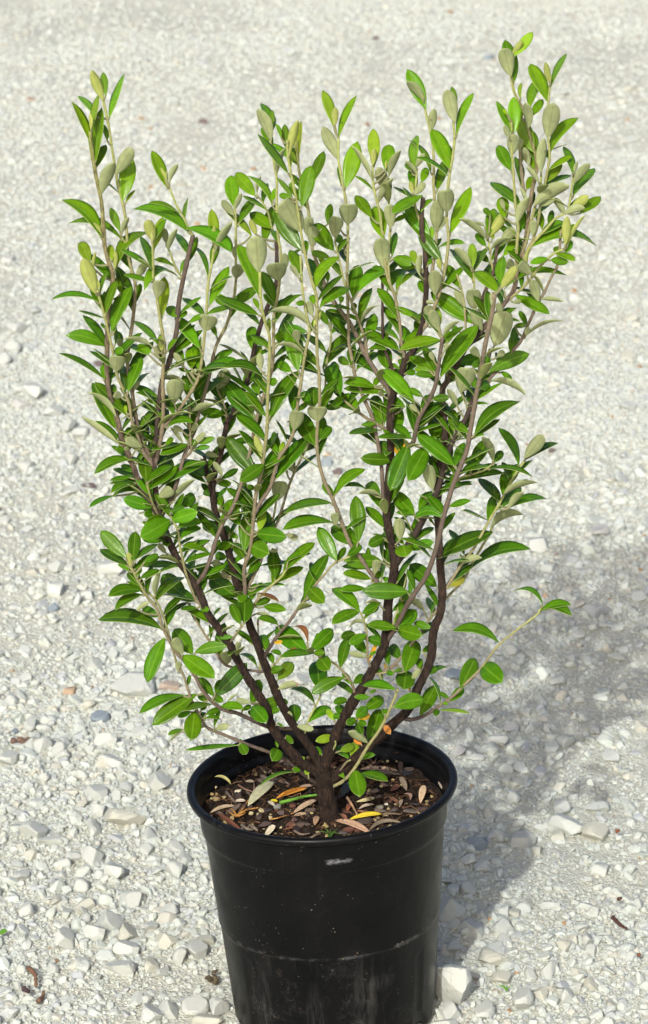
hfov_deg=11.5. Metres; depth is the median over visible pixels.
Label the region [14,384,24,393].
stone
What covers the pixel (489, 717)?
stone
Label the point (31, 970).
twig
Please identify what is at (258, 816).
bark chip
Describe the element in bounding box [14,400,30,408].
stone
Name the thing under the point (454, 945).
stone
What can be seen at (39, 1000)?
bark bit
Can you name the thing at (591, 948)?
stone
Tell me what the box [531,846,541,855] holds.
stone
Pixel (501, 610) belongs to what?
stone
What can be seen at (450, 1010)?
stone
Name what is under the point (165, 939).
stone
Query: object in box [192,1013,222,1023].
stone
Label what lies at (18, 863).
stone
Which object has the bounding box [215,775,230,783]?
fallen leaf
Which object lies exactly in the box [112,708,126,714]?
stone
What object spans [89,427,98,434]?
stone
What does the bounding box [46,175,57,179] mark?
stone
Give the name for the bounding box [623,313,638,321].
stone
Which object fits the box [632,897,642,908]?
stone
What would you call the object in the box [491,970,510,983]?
stone
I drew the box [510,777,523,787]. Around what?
stone
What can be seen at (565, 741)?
stone
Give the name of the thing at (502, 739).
stone
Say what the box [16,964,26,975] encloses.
stone
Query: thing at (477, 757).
stone
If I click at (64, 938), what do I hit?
stone
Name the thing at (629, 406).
stone
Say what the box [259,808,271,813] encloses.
bark chip
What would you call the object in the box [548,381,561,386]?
stone
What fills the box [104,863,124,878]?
stone
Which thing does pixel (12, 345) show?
stone
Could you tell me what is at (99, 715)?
stone
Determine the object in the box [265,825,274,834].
fallen leaf
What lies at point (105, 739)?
stone
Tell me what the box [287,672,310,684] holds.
stone
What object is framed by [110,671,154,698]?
stone
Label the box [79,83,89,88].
stone
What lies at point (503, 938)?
stone
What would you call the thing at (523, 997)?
stone
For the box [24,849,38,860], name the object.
stone
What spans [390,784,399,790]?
fallen leaf
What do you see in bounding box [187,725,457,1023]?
plant pot
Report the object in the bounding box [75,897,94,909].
stone
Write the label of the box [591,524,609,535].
stone
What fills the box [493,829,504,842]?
stone
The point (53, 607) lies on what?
stone
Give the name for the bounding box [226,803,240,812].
bark chip
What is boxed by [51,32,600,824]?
shrub
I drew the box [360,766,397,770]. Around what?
fallen leaf
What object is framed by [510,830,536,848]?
stone
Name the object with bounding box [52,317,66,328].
stone
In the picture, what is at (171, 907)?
stone
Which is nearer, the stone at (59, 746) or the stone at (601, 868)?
the stone at (601, 868)
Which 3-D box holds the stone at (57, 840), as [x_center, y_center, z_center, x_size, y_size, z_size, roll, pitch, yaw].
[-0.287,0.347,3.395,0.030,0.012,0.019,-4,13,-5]
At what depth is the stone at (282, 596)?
4.02 m
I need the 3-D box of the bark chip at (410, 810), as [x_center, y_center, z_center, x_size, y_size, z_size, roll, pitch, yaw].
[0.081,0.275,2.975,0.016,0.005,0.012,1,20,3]
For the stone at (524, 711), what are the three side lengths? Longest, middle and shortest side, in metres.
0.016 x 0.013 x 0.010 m
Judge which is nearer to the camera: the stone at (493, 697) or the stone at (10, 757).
the stone at (10, 757)
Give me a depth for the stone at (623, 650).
3.88 m
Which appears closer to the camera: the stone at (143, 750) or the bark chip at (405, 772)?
the bark chip at (405, 772)
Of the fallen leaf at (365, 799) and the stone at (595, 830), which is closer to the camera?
the fallen leaf at (365, 799)
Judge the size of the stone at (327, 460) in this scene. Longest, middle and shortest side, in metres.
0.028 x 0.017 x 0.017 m
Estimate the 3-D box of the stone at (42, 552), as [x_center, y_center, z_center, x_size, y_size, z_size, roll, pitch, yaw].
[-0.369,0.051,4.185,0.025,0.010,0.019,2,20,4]
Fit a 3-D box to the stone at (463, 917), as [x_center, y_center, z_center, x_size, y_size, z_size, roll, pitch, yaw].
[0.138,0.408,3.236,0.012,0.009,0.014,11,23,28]
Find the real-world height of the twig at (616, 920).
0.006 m
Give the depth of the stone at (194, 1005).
3.06 m
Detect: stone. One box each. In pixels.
[0,352,11,364]
[0,517,10,523]
[0,750,18,764]
[1,256,13,262]
[4,340,21,351]
[4,694,17,704]
[6,322,27,332]
[6,632,18,640]
[8,442,20,447]
[10,728,18,733]
[11,860,23,867]
[13,868,29,878]
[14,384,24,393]
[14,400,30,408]
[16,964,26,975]
[17,461,35,473]
[18,901,34,916]
[19,672,32,681]
[19,821,47,838]
[22,268,31,273]
[23,382,43,399]
[24,716,36,730]
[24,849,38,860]
[30,306,40,313]
[31,549,48,555]
[33,736,51,753]
[37,609,48,618]
[37,836,64,845]
[43,404,63,415]
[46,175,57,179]
[46,963,59,972]
[47,580,63,596]
[47,603,58,610]
[49,560,65,572]
[51,894,61,905]
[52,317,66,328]
[52,858,71,869]
[53,741,68,754]
[54,926,74,949]
[56,166,70,171]
[60,418,76,431]
[63,485,78,495]
[63,563,74,571]
[63,686,75,695]
[65,454,77,464]
[65,851,81,861]
[72,425,88,437]
[73,877,89,891]
[74,957,92,968]
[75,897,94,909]
[77,418,85,425]
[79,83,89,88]
[79,422,91,427]
[81,482,95,487]
[81,589,92,598]
[81,845,103,866]
[82,924,105,941]
[84,657,103,668]
[84,744,96,753]
[85,784,107,800]
[87,819,101,836]
[88,91,97,96]
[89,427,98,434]
[89,803,106,817]
[90,710,109,721]
[92,470,105,475]
[94,360,102,366]
[94,733,116,746]
[96,560,121,575]
[96,910,123,930]
[98,753,122,767]
[104,808,146,825]
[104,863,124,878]
[104,960,135,976]
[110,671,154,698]
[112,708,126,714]
[113,940,138,956]
[117,921,137,939]
[119,782,132,792]
[119,890,142,908]
[130,992,142,1006]
[131,726,148,736]
[134,383,152,392]
[137,746,150,756]
[140,842,153,857]
[141,826,155,840]
[141,921,158,929]
[141,995,152,1005]
[141,1003,164,1021]
[144,956,159,973]
[145,855,160,867]
[148,771,171,790]
[156,932,178,948]
[156,966,169,976]
[158,680,179,689]
[158,1000,177,1018]
[160,903,178,914]
[165,861,183,877]
[168,840,183,852]
[172,947,186,965]
[179,851,191,865]
[181,994,209,1015]
[186,939,207,960]
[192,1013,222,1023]
[194,935,214,945]
[198,118,207,123]
[209,997,229,1015]
[248,118,259,125]
[256,568,270,582]
[272,589,289,604]
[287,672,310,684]
[305,606,322,619]
[321,456,332,466]
[333,468,341,474]
[431,1019,458,1023]
[436,964,472,1004]
[439,895,465,922]
[442,852,452,861]
[442,1001,461,1019]
[444,668,460,679]
[445,939,461,952]
[449,715,460,727]
[452,744,466,755]
[458,919,483,938]
[459,915,467,919]
[460,881,476,894]
[465,700,479,711]
[465,837,487,849]
[470,753,484,760]
[470,970,479,979]
[474,859,488,871]
[475,1000,494,1018]
[478,946,511,966]
[480,678,492,687]
[483,54,494,59]
[483,713,494,723]
[483,806,495,818]
[487,735,508,744]
[488,692,498,701]
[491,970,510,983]
[492,916,514,935]
[493,602,512,618]
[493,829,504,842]
[498,903,509,917]
[498,933,509,945]
[504,723,518,731]
[505,643,517,654]
[507,790,519,803]
[509,908,520,918]
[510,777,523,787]
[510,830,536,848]
[513,987,533,1008]
[518,580,537,593]
[519,706,529,716]
[522,898,533,905]
[524,968,536,980]
[528,537,547,552]
[528,671,538,678]
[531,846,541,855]
[532,987,547,1000]
[536,694,548,707]
[539,902,559,909]
[540,959,557,979]
[541,563,556,571]
[542,818,553,831]
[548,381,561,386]
[549,340,559,346]
[549,674,566,684]
[549,813,583,835]
[550,333,561,338]
[551,829,564,841]
[554,799,570,813]
[555,90,568,95]
[556,735,574,748]
[556,940,572,951]
[561,986,573,1003]
[564,269,574,273]
[567,934,578,944]
[571,630,584,638]
[572,982,582,992]
[574,568,588,573]
[575,122,584,127]
[578,457,587,464]
[581,931,594,946]
[582,821,607,841]
[582,977,598,990]
[584,656,593,664]
[585,227,597,233]
[585,604,609,618]
[585,801,608,811]
[585,943,596,956]
[589,724,599,734]
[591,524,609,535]
[591,862,607,876]
[602,750,620,761]
[606,999,616,1010]
[611,625,623,631]
[616,163,624,170]
[616,481,626,485]
[617,646,630,654]
[619,401,636,411]
[621,349,636,359]
[623,85,634,90]
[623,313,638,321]
[631,591,646,602]
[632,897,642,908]
[633,338,641,342]
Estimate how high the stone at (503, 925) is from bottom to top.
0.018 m
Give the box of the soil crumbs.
[204,969,218,984]
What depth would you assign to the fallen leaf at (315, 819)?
2.96 m
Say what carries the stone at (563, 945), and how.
on the gravel
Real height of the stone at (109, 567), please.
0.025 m
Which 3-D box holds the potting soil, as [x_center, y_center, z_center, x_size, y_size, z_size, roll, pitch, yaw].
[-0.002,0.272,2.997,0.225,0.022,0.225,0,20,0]
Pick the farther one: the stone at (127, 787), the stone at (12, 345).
the stone at (12, 345)
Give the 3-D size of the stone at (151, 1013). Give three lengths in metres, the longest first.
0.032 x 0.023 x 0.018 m
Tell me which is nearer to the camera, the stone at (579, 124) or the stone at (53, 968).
the stone at (53, 968)
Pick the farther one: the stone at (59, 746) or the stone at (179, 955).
the stone at (59, 746)
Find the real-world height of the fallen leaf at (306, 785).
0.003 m
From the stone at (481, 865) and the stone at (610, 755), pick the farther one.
the stone at (610, 755)
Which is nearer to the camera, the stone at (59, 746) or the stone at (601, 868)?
the stone at (601, 868)
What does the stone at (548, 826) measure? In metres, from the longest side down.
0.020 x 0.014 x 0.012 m
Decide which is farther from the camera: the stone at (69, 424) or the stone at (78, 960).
the stone at (69, 424)
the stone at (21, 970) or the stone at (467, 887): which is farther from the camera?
the stone at (467, 887)
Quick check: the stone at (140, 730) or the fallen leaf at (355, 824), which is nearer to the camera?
the fallen leaf at (355, 824)
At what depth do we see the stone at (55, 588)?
4.06 m
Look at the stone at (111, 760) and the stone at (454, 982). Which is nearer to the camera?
the stone at (454, 982)
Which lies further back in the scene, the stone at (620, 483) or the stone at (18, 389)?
the stone at (18, 389)
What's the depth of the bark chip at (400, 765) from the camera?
3.06 m
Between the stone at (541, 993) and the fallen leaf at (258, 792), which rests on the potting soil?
the fallen leaf at (258, 792)
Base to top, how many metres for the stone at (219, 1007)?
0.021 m
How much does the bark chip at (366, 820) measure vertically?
0.004 m
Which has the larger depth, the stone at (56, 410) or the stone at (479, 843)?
the stone at (56, 410)
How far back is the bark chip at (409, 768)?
3.05 m
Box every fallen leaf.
[210,804,233,812]
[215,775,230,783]
[218,813,239,828]
[235,798,245,801]
[248,781,273,805]
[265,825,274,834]
[277,787,306,797]
[293,799,315,813]
[299,784,310,787]
[313,816,318,824]
[335,819,368,831]
[341,782,349,796]
[350,811,381,819]
[357,797,374,801]
[359,803,373,808]
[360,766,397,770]
[369,819,399,830]
[376,770,400,774]
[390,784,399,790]
[399,777,406,790]
[419,785,425,802]
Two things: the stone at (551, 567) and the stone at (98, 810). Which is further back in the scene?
the stone at (551, 567)
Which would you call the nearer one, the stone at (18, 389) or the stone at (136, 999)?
the stone at (136, 999)
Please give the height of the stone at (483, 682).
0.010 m
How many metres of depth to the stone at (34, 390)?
4.77 m
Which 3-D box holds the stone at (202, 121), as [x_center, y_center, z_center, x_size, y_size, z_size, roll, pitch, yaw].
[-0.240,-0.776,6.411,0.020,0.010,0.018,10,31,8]
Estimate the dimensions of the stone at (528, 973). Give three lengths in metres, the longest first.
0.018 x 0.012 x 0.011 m
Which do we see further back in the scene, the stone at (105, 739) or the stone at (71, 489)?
the stone at (71, 489)
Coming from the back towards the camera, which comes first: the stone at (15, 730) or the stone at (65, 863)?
the stone at (15, 730)
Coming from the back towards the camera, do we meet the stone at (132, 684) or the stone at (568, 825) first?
the stone at (132, 684)
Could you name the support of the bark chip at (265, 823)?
on the potting soil
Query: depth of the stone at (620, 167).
6.06 m
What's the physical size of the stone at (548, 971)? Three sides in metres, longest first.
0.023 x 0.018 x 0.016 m
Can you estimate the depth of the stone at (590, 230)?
5.66 m
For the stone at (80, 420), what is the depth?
4.66 m
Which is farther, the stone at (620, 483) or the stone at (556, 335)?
the stone at (556, 335)
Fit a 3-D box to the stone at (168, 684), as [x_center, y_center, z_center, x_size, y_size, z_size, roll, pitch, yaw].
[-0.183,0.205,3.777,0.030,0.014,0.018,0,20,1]
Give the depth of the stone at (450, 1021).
3.03 m
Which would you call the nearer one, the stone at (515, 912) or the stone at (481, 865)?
the stone at (515, 912)
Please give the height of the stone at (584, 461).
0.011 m
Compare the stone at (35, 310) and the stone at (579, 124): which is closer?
the stone at (35, 310)
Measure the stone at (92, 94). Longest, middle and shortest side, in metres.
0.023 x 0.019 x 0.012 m
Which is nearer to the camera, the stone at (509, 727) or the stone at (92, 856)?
the stone at (92, 856)
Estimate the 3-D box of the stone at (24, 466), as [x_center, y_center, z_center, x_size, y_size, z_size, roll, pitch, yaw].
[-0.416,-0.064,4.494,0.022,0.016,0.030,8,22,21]
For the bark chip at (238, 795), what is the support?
on the potting soil
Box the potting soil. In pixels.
[203,755,441,837]
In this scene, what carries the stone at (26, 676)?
on the gravel
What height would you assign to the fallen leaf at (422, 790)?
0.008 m
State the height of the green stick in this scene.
0.007 m
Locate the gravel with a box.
[0,0,647,1023]
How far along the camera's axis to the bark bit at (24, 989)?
3.08 m
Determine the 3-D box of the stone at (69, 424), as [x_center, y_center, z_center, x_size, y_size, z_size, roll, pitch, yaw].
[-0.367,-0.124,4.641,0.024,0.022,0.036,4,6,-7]
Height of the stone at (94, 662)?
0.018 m
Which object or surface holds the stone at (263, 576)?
on the gravel
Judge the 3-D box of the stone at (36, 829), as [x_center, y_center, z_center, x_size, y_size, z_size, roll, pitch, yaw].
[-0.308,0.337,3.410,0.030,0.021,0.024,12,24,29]
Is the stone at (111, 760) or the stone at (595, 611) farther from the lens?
the stone at (595, 611)
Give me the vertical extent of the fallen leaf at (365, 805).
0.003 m
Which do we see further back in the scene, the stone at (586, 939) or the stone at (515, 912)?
the stone at (515, 912)
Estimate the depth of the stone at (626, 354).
4.99 m
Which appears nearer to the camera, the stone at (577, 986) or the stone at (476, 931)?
the stone at (577, 986)
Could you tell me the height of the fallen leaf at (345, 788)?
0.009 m
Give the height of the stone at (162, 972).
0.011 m
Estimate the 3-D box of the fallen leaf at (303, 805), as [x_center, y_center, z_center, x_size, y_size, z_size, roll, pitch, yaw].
[-0.018,0.272,2.985,0.030,0.006,0.006,-18,27,-40]
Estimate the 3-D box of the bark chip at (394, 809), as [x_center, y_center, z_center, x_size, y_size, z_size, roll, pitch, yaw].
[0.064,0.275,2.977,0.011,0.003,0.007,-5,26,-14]
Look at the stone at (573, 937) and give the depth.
3.19 m
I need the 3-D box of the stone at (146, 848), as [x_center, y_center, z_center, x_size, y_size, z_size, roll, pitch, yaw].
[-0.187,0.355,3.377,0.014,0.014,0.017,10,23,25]
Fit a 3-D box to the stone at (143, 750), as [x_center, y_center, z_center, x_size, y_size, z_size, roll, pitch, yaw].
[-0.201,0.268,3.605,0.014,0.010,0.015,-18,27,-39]
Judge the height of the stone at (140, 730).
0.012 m
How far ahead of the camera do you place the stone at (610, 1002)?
3.08 m
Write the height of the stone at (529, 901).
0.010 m
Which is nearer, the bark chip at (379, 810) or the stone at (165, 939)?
the bark chip at (379, 810)
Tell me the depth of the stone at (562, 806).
3.47 m
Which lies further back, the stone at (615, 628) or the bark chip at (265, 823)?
the stone at (615, 628)
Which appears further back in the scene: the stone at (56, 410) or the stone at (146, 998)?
the stone at (56, 410)
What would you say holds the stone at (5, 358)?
on the gravel
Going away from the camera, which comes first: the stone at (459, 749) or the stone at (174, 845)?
the stone at (174, 845)
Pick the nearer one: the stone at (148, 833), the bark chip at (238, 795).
the bark chip at (238, 795)
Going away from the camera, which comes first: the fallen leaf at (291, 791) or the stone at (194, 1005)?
the fallen leaf at (291, 791)
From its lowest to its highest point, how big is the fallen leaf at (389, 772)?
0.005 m
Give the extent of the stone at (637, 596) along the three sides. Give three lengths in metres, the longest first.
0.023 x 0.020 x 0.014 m
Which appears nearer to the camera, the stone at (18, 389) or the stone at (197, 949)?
the stone at (197, 949)
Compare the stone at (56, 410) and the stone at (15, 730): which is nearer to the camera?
the stone at (15, 730)
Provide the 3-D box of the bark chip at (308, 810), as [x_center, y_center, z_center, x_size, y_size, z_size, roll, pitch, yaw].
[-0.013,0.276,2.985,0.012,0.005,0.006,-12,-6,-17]
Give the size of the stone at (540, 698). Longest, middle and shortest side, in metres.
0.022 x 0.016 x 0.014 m
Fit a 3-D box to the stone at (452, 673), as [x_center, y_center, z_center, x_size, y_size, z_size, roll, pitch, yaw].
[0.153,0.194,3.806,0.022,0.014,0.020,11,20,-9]
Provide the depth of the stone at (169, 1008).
3.05 m
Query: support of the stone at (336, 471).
on the gravel
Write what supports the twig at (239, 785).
on the potting soil
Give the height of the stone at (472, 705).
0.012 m
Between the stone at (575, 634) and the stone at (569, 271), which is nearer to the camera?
the stone at (575, 634)
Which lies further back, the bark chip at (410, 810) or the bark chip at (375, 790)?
the bark chip at (375, 790)
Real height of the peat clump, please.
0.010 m
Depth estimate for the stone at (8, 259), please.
5.48 m
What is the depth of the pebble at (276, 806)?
2.99 m
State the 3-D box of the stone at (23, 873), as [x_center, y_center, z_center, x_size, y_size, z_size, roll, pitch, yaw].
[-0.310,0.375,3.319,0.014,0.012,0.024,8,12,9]
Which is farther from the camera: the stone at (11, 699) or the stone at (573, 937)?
the stone at (11, 699)
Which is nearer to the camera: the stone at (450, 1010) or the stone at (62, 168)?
the stone at (450, 1010)
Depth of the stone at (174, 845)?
3.38 m
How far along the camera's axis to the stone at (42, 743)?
3.61 m
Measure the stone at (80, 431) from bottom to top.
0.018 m
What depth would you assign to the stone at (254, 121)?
6.40 m
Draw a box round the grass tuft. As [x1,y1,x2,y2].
[319,828,338,836]
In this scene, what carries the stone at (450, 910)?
on the gravel
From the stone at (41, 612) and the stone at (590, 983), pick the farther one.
the stone at (41, 612)
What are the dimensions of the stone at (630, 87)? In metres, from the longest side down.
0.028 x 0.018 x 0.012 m
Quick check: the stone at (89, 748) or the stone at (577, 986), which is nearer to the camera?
the stone at (577, 986)
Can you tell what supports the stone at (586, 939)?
on the gravel
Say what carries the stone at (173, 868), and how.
on the gravel
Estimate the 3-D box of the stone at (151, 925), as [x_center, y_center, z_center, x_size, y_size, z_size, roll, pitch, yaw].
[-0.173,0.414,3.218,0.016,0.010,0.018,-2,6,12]
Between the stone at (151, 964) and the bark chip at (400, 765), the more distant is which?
the stone at (151, 964)
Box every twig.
[26,966,37,987]
[225,790,236,802]
[237,782,254,791]
[240,823,257,830]
[293,829,321,837]
[346,796,357,814]
[383,813,400,815]
[611,915,627,929]
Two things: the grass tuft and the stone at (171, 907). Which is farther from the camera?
the stone at (171, 907)
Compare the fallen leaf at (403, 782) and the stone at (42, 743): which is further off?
the stone at (42, 743)
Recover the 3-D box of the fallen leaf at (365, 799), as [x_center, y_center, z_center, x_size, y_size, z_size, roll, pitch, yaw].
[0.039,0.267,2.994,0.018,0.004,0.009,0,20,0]
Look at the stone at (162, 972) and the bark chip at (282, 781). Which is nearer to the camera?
the bark chip at (282, 781)
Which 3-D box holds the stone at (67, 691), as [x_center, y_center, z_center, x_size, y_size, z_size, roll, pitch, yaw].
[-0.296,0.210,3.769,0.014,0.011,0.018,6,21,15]
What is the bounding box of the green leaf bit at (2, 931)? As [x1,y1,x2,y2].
[0,929,6,934]
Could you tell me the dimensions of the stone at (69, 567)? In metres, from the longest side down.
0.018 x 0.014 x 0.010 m
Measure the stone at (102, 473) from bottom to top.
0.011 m
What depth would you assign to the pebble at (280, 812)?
2.98 m
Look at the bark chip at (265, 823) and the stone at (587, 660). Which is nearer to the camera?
the bark chip at (265, 823)
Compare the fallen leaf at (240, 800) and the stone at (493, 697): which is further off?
the stone at (493, 697)
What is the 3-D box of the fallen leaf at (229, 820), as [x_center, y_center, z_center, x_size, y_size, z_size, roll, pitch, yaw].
[-0.089,0.284,2.965,0.005,0.005,0.045,-12,23,-29]
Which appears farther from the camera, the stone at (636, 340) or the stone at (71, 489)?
the stone at (636, 340)
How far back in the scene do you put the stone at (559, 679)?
3.79 m
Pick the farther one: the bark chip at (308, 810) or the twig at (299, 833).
the bark chip at (308, 810)
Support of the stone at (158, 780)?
on the gravel
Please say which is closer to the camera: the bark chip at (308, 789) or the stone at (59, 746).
the bark chip at (308, 789)
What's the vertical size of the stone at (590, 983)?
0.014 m
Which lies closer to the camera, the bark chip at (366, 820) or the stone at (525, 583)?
the bark chip at (366, 820)
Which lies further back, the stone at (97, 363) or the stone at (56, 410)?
the stone at (97, 363)
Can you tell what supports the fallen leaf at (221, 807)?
on the potting soil
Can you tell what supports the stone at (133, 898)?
on the gravel
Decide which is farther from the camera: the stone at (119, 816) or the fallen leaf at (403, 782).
the stone at (119, 816)
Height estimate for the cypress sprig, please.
0.004 m
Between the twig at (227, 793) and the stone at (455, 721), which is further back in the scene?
the stone at (455, 721)
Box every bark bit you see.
[21,986,29,993]
[36,990,44,1003]
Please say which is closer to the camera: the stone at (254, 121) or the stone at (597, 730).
the stone at (597, 730)
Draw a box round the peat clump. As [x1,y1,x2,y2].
[10,737,30,743]
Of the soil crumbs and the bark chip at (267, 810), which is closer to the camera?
the bark chip at (267, 810)
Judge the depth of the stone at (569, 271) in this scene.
5.42 m
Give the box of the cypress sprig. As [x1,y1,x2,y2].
[229,799,258,816]
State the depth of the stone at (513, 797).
3.49 m
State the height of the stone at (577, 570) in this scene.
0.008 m
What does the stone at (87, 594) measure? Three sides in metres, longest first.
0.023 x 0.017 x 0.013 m
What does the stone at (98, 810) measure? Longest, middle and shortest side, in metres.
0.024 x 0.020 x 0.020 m
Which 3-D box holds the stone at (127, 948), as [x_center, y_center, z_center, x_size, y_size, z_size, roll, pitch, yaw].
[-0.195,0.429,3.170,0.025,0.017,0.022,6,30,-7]
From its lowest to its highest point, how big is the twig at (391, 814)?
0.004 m
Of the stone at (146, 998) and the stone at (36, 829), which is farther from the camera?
the stone at (36, 829)
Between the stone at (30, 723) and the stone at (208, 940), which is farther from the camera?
the stone at (30, 723)
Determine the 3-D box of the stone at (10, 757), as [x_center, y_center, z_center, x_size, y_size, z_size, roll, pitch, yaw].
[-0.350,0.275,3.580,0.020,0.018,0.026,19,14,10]
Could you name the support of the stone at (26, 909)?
on the gravel
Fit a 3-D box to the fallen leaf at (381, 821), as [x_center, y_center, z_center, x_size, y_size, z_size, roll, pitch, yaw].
[0.055,0.284,2.942,0.034,0.006,0.010,-8,22,-22]
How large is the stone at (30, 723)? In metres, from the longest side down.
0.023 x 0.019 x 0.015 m
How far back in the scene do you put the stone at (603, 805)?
3.48 m
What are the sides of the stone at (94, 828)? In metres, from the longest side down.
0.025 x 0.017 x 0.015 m
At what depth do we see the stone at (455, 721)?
3.67 m
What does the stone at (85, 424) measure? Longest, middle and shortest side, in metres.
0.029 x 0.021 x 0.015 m
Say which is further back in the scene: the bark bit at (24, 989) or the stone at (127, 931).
the stone at (127, 931)
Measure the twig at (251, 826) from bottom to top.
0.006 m
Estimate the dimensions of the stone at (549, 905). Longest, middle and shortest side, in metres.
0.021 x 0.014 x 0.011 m
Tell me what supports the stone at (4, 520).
on the gravel
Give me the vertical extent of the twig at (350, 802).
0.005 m
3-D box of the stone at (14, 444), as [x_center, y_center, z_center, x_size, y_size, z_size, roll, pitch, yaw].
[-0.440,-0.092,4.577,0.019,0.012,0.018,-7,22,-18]
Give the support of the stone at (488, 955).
on the gravel
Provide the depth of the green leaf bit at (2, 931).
3.20 m
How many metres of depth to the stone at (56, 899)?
3.27 m
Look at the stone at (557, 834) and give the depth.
3.41 m
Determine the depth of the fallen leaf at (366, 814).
2.96 m
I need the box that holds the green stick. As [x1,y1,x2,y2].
[279,794,316,804]
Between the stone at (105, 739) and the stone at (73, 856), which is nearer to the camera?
the stone at (73, 856)
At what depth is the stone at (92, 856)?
3.35 m
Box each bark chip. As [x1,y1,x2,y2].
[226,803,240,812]
[235,791,241,799]
[256,812,261,819]
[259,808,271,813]
[259,821,271,826]
[278,777,285,783]
[291,822,305,829]
[305,787,311,793]
[305,808,315,812]
[342,826,355,831]
[357,817,373,823]
[370,788,379,792]
[374,808,388,812]
[389,807,397,812]
[398,761,402,772]
[402,767,414,775]
[403,809,419,812]
[404,767,413,770]
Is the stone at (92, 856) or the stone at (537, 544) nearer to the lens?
the stone at (92, 856)
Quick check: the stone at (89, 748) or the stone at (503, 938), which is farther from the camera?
the stone at (89, 748)
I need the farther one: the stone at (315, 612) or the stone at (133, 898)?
the stone at (315, 612)
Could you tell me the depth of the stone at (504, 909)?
3.24 m
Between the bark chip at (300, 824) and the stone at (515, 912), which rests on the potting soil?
the bark chip at (300, 824)
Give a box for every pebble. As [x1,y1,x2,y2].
[273,804,280,808]
[277,810,283,814]
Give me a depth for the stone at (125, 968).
3.12 m

